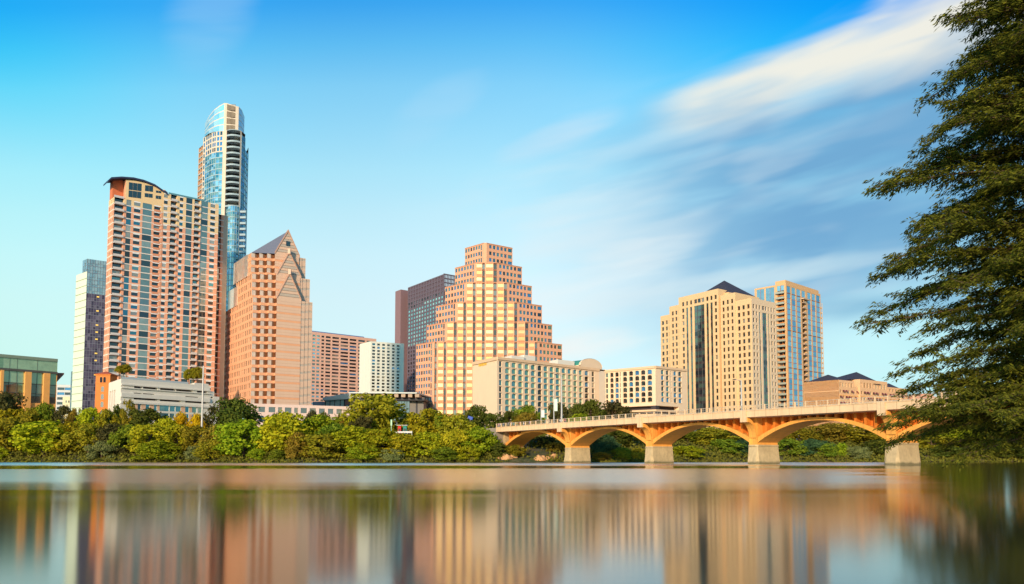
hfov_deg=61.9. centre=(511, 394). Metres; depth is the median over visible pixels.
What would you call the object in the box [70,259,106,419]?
office tower
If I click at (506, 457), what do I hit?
boulder
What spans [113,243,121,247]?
window
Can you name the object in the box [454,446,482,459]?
bush
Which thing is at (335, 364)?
striped office block
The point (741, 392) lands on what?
bridge pole
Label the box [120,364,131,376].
roof garden tree
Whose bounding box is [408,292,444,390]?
window
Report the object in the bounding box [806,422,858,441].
broadleaf tree
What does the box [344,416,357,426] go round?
bush
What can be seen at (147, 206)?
window
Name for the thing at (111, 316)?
window
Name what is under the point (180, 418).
broadleaf tree
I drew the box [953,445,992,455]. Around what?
bush
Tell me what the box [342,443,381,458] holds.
bush
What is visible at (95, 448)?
bush
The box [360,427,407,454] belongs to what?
broadleaf tree
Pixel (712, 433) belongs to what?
broadleaf tree
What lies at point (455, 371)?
slot window
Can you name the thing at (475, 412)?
broadleaf tree
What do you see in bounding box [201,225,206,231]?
window
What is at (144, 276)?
window
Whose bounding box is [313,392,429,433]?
glass hall
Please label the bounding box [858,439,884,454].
broadleaf tree
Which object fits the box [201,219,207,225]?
window
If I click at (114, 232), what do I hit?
window
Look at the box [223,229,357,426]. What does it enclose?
gabled office building
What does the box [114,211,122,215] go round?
window
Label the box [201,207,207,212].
window
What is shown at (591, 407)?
broadleaf tree
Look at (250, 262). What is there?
window
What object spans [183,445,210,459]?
bush
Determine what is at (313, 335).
window
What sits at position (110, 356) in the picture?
window
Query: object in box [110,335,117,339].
window
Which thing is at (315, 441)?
broadleaf tree
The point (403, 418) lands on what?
broadleaf tree
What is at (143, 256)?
window
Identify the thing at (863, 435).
broadleaf tree
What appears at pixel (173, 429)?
broadleaf tree
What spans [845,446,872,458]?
bush
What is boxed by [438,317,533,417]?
golden window
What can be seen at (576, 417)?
broadleaf tree
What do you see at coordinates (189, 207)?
window
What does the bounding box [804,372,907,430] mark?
tan hotel
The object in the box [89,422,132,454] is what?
broadleaf tree
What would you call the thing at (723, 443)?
broadleaf tree
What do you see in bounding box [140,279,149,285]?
window
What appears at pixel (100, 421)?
broadleaf tree
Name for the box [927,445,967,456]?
bush
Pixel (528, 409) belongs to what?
broadleaf tree
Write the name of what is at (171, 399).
terraced building
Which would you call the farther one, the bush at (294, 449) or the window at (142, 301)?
the window at (142, 301)
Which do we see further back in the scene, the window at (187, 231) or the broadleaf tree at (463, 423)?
the window at (187, 231)
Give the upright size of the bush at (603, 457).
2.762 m
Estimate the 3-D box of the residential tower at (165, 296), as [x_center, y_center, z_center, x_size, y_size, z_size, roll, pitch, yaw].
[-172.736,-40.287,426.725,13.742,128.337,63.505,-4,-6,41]
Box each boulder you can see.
[497,453,512,459]
[537,455,545,460]
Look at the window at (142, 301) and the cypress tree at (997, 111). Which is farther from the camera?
the window at (142, 301)
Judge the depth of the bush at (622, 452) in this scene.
264.74 m
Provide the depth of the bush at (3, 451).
300.22 m
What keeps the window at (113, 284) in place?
in the residential tower at (165, 296)
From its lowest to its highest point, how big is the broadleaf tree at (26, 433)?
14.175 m
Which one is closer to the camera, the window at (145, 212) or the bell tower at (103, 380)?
the bell tower at (103, 380)
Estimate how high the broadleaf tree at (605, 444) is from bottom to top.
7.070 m
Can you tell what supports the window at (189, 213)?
in the residential tower at (165, 296)
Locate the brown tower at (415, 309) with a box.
[395,273,454,391]
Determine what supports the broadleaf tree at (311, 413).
on the ground
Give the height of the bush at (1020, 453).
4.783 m
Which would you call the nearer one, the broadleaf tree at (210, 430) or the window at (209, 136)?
the broadleaf tree at (210, 430)
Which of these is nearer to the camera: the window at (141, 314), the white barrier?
the white barrier
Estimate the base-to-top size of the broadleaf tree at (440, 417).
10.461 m
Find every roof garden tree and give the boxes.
[114,365,123,378]
[118,364,125,376]
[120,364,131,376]
[182,369,192,383]
[187,367,197,382]
[194,367,204,377]
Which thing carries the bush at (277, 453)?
on the ground
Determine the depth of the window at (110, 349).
405.39 m
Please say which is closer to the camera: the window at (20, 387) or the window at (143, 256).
the window at (20, 387)
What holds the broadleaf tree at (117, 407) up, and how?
on the ground
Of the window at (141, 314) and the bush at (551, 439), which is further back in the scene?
the window at (141, 314)
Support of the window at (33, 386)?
in the civic hall
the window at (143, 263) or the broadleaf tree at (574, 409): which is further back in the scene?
the window at (143, 263)
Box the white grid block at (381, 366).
[359,341,403,391]
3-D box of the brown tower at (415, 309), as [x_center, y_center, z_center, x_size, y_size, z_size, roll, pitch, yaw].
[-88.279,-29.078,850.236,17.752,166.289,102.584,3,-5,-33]
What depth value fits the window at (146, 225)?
418.05 m
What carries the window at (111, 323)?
in the residential tower at (165, 296)
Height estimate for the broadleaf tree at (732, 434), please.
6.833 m
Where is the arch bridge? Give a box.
[478,392,1009,464]
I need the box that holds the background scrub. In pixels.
[248,423,958,441]
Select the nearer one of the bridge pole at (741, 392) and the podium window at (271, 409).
the bridge pole at (741, 392)
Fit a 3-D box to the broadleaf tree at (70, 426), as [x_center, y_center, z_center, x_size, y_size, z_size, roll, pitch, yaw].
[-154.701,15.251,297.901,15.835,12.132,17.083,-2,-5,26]
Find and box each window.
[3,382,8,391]
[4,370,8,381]
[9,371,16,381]
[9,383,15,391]
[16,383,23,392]
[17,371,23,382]
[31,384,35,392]
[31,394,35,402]
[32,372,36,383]
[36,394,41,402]
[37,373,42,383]
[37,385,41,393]
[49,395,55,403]
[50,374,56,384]
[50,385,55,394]
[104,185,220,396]
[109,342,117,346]
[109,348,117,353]
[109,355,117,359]
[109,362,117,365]
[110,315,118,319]
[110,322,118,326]
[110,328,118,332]
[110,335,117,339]
[111,282,119,286]
[111,289,119,293]
[111,295,119,300]
[111,302,119,306]
[111,309,118,312]
[112,256,120,260]
[112,263,120,267]
[112,269,120,273]
[113,230,121,234]
[113,237,121,241]
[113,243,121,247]
[114,204,122,208]
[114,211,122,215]
[129,182,132,189]
[137,183,141,190]
[137,370,146,375]
[138,337,147,343]
[138,344,147,349]
[138,350,146,356]
[138,357,146,362]
[138,363,146,369]
[139,305,148,311]
[139,311,148,317]
[139,318,147,323]
[139,324,147,330]
[139,331,147,336]
[140,273,149,279]
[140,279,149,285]
[140,286,148,291]
[140,292,148,298]
[140,299,148,304]
[141,247,150,253]
[141,254,149,259]
[141,260,149,266]
[141,267,149,272]
[142,216,151,222]
[142,222,151,228]
[142,228,150,234]
[142,235,150,240]
[142,241,150,247]
[143,203,151,209]
[143,209,151,215]
[185,229,191,234]
[186,198,191,203]
[186,204,191,209]
[186,210,191,215]
[186,216,191,222]
[186,222,191,228]
[200,231,206,237]
[201,201,207,206]
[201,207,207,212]
[201,213,207,219]
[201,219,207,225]
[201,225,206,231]
[202,131,239,205]
[224,262,250,405]
[258,407,264,411]
[269,407,274,411]
[285,407,291,412]
[301,408,306,412]
[311,335,330,403]
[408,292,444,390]
[416,273,555,419]
[434,343,465,417]
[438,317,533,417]
[499,361,680,422]
[662,320,776,430]
[761,289,763,299]
[766,288,769,300]
[770,287,774,302]
[777,285,816,407]
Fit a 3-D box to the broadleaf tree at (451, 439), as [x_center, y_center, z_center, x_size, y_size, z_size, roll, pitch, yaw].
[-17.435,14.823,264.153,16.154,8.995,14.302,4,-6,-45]
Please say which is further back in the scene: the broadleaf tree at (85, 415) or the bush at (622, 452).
the broadleaf tree at (85, 415)
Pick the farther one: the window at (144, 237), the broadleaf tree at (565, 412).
the window at (144, 237)
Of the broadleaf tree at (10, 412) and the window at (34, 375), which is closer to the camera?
the broadleaf tree at (10, 412)
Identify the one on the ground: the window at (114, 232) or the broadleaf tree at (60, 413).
the broadleaf tree at (60, 413)
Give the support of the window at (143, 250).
in the residential tower at (165, 296)
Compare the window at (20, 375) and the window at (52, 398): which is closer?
the window at (20, 375)
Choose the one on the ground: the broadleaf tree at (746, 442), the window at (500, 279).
the broadleaf tree at (746, 442)
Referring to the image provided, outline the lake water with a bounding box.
[0,462,1023,583]
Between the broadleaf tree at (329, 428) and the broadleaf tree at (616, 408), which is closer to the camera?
the broadleaf tree at (329, 428)
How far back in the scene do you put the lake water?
18.28 m
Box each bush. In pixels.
[0,446,11,458]
[82,440,120,458]
[129,439,182,459]
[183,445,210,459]
[190,438,233,458]
[246,448,268,460]
[266,449,287,459]
[284,431,312,457]
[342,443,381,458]
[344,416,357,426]
[347,415,372,438]
[379,448,404,460]
[429,446,458,459]
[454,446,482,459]
[488,443,510,456]
[503,444,526,455]
[531,436,557,445]
[545,442,564,450]
[591,452,613,459]
[611,447,631,458]
[630,447,644,459]
[673,445,706,457]
[814,443,844,456]
[836,443,850,456]
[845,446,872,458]
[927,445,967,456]
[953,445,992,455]
[989,446,1023,457]
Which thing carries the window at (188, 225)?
in the residential tower at (165, 296)
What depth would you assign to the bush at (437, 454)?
254.86 m
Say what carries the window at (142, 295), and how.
in the residential tower at (165, 296)
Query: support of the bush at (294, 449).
on the ground
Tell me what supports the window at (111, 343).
in the residential tower at (165, 296)
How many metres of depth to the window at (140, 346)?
413.69 m
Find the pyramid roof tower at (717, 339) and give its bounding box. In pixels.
[660,281,777,430]
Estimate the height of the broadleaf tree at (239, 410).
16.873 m
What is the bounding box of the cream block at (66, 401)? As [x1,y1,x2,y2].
[62,397,69,422]
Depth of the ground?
270.87 m
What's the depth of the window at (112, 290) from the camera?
407.37 m
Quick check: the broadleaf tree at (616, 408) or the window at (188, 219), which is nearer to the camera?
the broadleaf tree at (616, 408)
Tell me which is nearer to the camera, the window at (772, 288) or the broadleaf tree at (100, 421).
the broadleaf tree at (100, 421)
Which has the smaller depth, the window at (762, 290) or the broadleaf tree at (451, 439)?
the broadleaf tree at (451, 439)
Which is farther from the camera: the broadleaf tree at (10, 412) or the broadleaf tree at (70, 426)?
the broadleaf tree at (10, 412)
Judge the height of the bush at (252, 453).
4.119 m
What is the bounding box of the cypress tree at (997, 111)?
[850,0,1023,470]
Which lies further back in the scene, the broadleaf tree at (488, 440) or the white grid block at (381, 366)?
the white grid block at (381, 366)
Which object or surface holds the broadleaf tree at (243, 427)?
on the ground
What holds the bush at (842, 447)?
on the ground
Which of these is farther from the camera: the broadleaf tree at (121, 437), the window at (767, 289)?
the window at (767, 289)
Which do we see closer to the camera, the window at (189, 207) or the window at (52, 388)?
the window at (52, 388)
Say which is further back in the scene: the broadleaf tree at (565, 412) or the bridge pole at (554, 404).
the broadleaf tree at (565, 412)
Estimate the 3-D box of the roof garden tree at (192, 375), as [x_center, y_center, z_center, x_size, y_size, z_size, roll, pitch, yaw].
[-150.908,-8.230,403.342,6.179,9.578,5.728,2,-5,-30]
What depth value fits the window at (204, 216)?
438.22 m
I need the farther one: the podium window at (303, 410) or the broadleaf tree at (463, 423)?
the podium window at (303, 410)
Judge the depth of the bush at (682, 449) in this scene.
279.29 m
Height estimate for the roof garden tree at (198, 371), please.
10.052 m
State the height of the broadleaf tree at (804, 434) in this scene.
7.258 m
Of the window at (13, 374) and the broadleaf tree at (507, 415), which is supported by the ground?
the broadleaf tree at (507, 415)
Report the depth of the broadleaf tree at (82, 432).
291.34 m
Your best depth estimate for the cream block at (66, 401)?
521.61 m
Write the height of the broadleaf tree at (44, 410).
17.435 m
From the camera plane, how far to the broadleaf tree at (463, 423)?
274.21 m
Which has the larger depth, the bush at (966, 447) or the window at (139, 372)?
the window at (139, 372)
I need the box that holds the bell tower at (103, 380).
[94,372,117,413]
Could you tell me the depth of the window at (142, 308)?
415.00 m
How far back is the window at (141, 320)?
414.60 m
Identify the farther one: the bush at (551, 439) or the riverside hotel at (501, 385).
the riverside hotel at (501, 385)
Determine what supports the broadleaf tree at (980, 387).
on the ground
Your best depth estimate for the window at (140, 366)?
413.08 m
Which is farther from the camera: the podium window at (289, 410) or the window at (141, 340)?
the podium window at (289, 410)
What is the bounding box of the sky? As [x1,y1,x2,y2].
[0,0,1023,396]
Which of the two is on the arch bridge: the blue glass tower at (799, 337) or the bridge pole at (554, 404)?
the bridge pole at (554, 404)
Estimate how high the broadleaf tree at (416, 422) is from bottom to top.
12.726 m
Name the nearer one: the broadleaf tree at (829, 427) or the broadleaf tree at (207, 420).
the broadleaf tree at (207, 420)
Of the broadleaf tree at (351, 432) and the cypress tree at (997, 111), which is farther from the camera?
the broadleaf tree at (351, 432)
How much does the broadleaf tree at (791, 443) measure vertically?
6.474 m
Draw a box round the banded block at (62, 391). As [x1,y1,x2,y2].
[56,385,70,409]
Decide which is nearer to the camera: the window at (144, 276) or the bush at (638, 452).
the bush at (638, 452)
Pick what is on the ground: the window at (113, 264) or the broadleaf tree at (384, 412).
the broadleaf tree at (384, 412)
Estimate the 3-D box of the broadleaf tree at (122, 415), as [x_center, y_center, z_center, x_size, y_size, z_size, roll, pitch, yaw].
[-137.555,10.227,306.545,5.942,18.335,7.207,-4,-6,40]
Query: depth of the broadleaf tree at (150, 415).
300.22 m
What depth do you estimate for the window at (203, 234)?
437.37 m
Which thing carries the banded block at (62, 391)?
on the ground
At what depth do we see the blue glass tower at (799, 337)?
534.32 m
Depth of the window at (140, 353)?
413.38 m
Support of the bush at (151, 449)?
on the ground
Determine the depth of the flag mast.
292.50 m
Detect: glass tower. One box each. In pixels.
[197,103,248,310]
[755,280,823,438]
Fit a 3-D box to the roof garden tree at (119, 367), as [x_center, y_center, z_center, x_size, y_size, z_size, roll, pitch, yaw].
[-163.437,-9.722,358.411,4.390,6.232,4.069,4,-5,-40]
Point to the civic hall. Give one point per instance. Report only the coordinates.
(34, 380)
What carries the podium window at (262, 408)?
in the gabled office building at (268, 345)
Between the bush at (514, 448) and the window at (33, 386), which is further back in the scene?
the window at (33, 386)
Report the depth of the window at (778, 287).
529.76 m
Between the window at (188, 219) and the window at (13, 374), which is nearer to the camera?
the window at (13, 374)
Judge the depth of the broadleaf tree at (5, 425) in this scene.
303.79 m
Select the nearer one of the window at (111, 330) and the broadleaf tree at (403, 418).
the broadleaf tree at (403, 418)
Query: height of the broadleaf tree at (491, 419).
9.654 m
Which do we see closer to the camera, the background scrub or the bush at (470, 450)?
the bush at (470, 450)
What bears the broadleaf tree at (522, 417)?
on the ground
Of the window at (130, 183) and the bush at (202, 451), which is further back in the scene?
the window at (130, 183)
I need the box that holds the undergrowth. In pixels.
[0,434,1023,462]
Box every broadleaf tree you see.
[0,391,27,417]
[0,408,31,421]
[0,417,28,452]
[7,420,67,456]
[14,407,49,434]
[32,401,54,432]
[44,421,89,451]
[51,405,78,423]
[58,423,106,452]
[64,408,79,423]
[74,406,109,435]
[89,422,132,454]
[94,408,122,432]
[105,424,152,451]
[108,404,126,423]
[119,399,140,426]
[124,423,179,451]
[127,407,168,437]
[153,423,198,452]
[154,416,177,429]
[173,411,189,425]
[177,425,213,452]
[188,412,207,435]
[193,423,242,451]
[203,405,220,429]
[209,397,262,427]
[209,418,270,455]
[253,410,317,451]
[299,432,346,458]
[302,414,341,434]
[303,410,316,429]
[314,422,357,449]
[327,425,383,452]
[334,392,407,430]
[335,416,346,425]
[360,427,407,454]
[382,433,424,454]
[397,413,413,435]
[402,431,444,456]
[405,408,452,440]
[430,413,453,435]
[432,428,481,454]
[435,413,478,435]
[459,426,502,454]
[460,404,488,427]
[479,413,507,427]
[501,410,517,425]
[509,404,545,424]
[512,411,538,425]
[548,402,573,434]
[567,402,585,415]
[567,413,590,421]
[578,398,606,419]
[589,434,621,452]
[602,400,635,433]
[607,430,642,443]
[677,431,708,442]
[688,427,740,444]
[707,438,744,453]
[726,431,742,440]
[730,439,748,455]
[778,438,812,454]
[782,428,823,440]
[790,438,835,455]
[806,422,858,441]
[838,426,883,443]
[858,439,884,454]
[918,435,953,449]
[932,380,978,440]
[938,428,980,447]
[964,373,995,426]
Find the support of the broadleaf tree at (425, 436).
on the ground
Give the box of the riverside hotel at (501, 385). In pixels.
[472,355,686,436]
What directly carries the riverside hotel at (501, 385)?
on the ground
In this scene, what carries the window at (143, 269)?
in the residential tower at (165, 296)
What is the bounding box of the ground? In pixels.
[0,438,1023,462]
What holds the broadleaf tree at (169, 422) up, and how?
on the ground
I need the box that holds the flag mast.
[201,366,203,435]
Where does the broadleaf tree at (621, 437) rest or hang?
on the ground
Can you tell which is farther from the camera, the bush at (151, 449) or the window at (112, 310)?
the window at (112, 310)
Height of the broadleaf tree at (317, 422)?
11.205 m
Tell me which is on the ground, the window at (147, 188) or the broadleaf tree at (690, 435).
the broadleaf tree at (690, 435)
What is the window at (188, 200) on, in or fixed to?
in the residential tower at (165, 296)
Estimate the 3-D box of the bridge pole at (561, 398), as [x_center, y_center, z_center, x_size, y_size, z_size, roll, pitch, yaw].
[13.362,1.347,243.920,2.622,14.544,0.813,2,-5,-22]
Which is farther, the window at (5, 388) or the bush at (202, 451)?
the window at (5, 388)
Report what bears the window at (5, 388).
in the civic hall
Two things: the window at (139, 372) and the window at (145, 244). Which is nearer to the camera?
the window at (139, 372)
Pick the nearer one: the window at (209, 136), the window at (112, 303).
the window at (112, 303)
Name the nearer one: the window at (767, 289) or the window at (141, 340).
the window at (141, 340)
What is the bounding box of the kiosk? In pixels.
[402,425,407,434]
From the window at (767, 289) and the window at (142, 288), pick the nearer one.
the window at (142, 288)
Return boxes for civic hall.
[0,354,63,413]
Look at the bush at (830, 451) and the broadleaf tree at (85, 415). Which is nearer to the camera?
the bush at (830, 451)
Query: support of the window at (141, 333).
in the residential tower at (165, 296)
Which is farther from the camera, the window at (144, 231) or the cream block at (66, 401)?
the cream block at (66, 401)
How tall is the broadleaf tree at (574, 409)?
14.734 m
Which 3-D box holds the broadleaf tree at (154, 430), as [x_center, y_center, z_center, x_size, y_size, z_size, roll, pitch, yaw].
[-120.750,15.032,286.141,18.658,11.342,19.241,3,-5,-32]
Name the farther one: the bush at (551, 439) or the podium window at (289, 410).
the podium window at (289, 410)
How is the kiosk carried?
on the ground
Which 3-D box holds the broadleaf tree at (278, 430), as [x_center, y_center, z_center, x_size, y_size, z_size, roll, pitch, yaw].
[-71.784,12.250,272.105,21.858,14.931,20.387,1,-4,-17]
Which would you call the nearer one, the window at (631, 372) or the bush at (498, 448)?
the bush at (498, 448)
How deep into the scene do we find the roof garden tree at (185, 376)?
402.27 m
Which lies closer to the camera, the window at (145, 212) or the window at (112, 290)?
the window at (112, 290)
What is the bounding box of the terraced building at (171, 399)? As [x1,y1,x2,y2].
[108,377,218,424]
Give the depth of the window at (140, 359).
413.28 m
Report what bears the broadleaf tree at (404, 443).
on the ground
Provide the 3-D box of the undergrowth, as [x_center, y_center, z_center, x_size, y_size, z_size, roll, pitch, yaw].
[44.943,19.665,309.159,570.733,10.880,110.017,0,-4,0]
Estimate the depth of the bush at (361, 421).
277.48 m
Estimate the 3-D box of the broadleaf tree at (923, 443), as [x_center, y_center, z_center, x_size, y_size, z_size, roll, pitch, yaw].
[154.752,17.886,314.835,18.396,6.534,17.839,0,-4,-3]
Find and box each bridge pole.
[553,389,556,422]
[554,374,562,422]
[733,379,742,409]
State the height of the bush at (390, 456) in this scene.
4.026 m
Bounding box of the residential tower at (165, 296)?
[103,176,227,410]
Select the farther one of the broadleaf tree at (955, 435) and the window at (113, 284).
the window at (113, 284)
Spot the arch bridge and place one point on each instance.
(764, 431)
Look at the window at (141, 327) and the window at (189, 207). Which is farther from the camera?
the window at (189, 207)
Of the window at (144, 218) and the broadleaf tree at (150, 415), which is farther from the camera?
the window at (144, 218)
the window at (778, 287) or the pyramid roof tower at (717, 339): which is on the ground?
the pyramid roof tower at (717, 339)
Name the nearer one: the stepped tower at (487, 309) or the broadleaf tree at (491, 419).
the broadleaf tree at (491, 419)
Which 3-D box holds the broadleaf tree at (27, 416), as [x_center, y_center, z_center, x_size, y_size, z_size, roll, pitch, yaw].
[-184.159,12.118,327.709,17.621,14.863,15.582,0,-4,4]
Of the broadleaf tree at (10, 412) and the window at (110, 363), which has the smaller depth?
the broadleaf tree at (10, 412)
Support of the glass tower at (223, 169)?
on the ground
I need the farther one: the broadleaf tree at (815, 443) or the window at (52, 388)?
the window at (52, 388)
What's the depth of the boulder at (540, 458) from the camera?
259.97 m
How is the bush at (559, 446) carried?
on the ground
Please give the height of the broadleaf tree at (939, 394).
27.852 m
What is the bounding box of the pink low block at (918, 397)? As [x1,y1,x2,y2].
[908,394,934,399]
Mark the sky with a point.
(633, 158)
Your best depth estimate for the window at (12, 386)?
386.82 m
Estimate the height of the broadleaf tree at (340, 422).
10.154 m
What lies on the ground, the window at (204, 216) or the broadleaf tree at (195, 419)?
the broadleaf tree at (195, 419)
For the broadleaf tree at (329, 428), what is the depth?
268.17 m
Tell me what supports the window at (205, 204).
in the residential tower at (165, 296)
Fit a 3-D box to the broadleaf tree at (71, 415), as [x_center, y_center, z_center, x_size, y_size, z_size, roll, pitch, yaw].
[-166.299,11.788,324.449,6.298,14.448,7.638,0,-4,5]
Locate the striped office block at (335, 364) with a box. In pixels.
[311,331,375,404]
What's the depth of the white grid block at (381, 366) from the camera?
772.41 m
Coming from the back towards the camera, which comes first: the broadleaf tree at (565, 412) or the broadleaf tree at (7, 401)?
the broadleaf tree at (7, 401)
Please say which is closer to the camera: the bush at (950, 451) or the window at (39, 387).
the bush at (950, 451)
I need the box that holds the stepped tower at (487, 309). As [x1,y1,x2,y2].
[416,243,561,419]
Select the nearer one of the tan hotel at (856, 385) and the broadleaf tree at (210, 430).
the broadleaf tree at (210, 430)
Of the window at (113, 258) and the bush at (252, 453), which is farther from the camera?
the window at (113, 258)
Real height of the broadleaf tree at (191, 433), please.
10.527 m
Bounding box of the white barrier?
[396,431,411,433]
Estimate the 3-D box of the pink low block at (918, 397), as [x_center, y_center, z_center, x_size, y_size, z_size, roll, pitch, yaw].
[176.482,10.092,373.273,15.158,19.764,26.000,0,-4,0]

